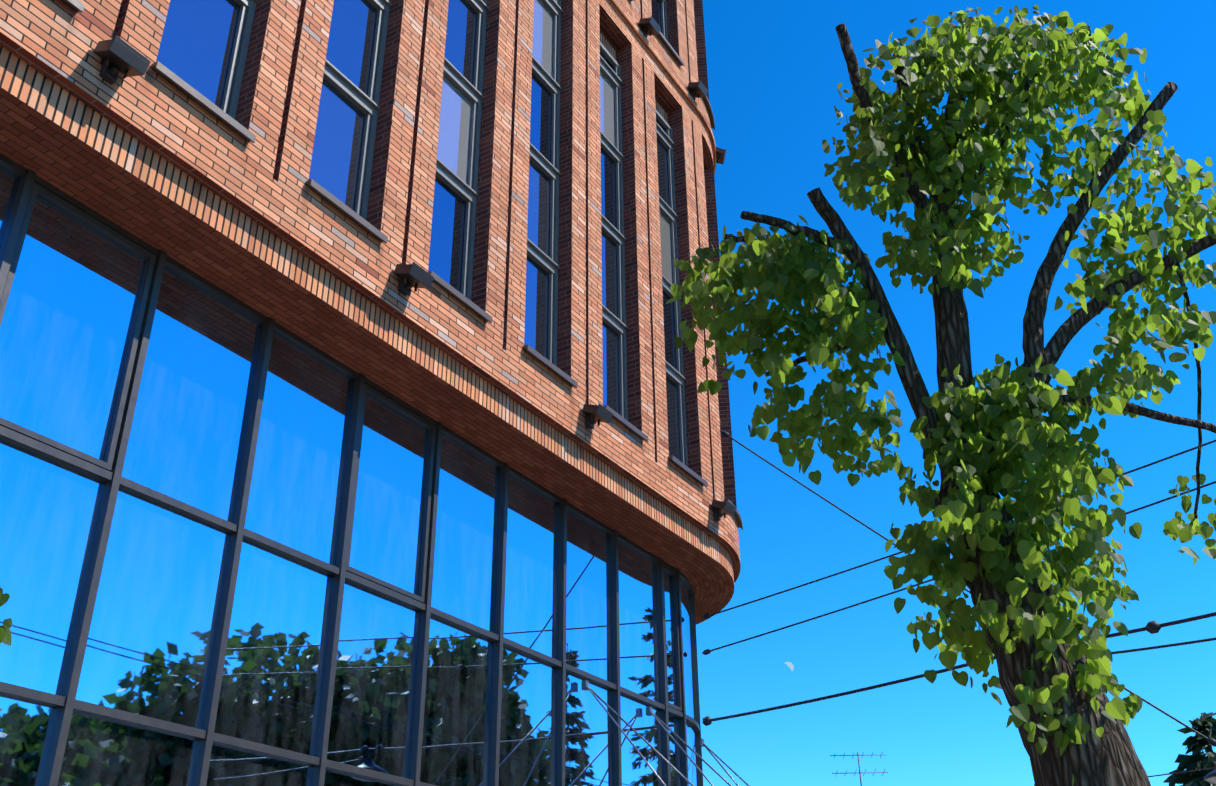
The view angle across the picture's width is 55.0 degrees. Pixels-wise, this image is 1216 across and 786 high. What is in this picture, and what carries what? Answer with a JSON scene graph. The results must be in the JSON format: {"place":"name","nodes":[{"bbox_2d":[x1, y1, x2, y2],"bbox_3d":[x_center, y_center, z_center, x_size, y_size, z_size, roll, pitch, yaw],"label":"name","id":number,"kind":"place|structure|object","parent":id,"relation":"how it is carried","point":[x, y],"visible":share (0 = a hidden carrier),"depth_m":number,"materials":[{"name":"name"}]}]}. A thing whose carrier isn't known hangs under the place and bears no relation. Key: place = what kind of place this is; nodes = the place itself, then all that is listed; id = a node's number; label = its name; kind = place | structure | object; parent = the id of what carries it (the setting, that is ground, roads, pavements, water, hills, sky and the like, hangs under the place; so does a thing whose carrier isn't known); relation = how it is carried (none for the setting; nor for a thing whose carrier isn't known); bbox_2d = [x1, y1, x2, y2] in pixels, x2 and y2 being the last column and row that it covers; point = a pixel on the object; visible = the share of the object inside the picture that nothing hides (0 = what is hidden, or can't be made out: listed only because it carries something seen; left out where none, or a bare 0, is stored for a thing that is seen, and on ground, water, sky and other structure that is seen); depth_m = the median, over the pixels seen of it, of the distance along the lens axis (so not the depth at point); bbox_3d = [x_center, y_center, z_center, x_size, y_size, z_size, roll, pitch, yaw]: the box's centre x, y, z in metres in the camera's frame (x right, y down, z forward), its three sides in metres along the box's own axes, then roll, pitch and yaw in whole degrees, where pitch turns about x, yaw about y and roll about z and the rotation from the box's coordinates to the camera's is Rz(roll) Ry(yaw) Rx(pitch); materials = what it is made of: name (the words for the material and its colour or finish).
{"place":"outdoors","nodes":[
{"label":"outdoors","id":0,"kind":"place"},
{"bbox_2d":[0,587,11,645],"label":"leaves","id":1,"kind":"object","parent":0,"point":[5,635],"visible":1,"depth_m":4.86,"materials":[{"name":"green plant"}]},
{"bbox_2d":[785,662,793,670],"bbox_3d":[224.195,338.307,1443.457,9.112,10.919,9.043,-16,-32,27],"label":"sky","id":2,"kind":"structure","parent":0,"point":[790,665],"depth_m":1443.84,"materials":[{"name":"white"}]},
{"bbox_2d":[830,752,887,785],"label":"antenna","id":3,"kind":"object","parent":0,"point":[858,755],"visible":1,"depth_m":37.46,"materials":[{"name":"grey metal"}]},
{"bbox_2d":[702,430,1215,776],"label":"overhead wires","id":4,"kind":"object","parent":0,"point":[1152,627],"visible":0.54,"depth_m":14.20,"materials":[{"name":"black"}]},
{"bbox_2d":[1204,769,1215,784],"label":"hanging street lamp","id":5,"kind":"object","parent":4,"relation":"hanging from","point":[1210,777],"visible":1,"depth_m":13.34,"materials":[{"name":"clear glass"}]},
{"bbox_2d":[1163,712,1215,785],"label":"conifer tree","id":6,"kind":"object","parent":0,"point":[1197,759],"depth_m":25.34,"materials":[{"name":"green plant"}]},
{"label":"ground","id":7,"kind":"structure","parent":0,"visible":0},
{"bbox_2d":[0,153,702,785],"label":"window frame","id":8,"kind":"object","parent":7,"relation":"on","point":[108,469],"visible":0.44,"depth_m":10.00,"materials":[{"name":"grey metal"}]},
{"bbox_2d":[0,165,697,785],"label":"glass curtain wall","id":9,"kind":"structure","parent":8,"relation":"in","point":[68,315],"depth_m":9.72,"materials":[{"name":"blue glass"}]},
{"bbox_2d":[0,0,740,624],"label":"brick building facade","id":10,"kind":"structure","parent":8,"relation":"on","point":[176,174],"depth_m":12.13,"materials":[{"name":"brown brick"}]},
{"bbox_2d":[62,0,742,529],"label":"windows","id":11,"kind":"structure","parent":10,"relation":"in","point":[202,54],"depth_m":13.38,"materials":[{"name":"blue glass"}]},
{"bbox_2d":[94,16,735,520],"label":"floodlights","id":12,"kind":"object","parent":10,"relation":"attached to","point":[116,54],"visible":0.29,"depth_m":10.99,"materials":[{"name":"black metal"}]},
{"bbox_2d":[581,680,749,785],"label":"entrance canopy tie rods","id":13,"kind":"object","parent":8,"relation":"attached to","point":[585,687],"visible":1,"depth_m":13.40,"materials":[{"name":"grey metal"}]},
{"bbox_2d":[666,4,1215,785],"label":"linden tree","id":14,"kind":"object","parent":7,"relation":"on","point":[1044,462],"depth_m":6.21,"materials":[{"name":"green plant"}]}
]}

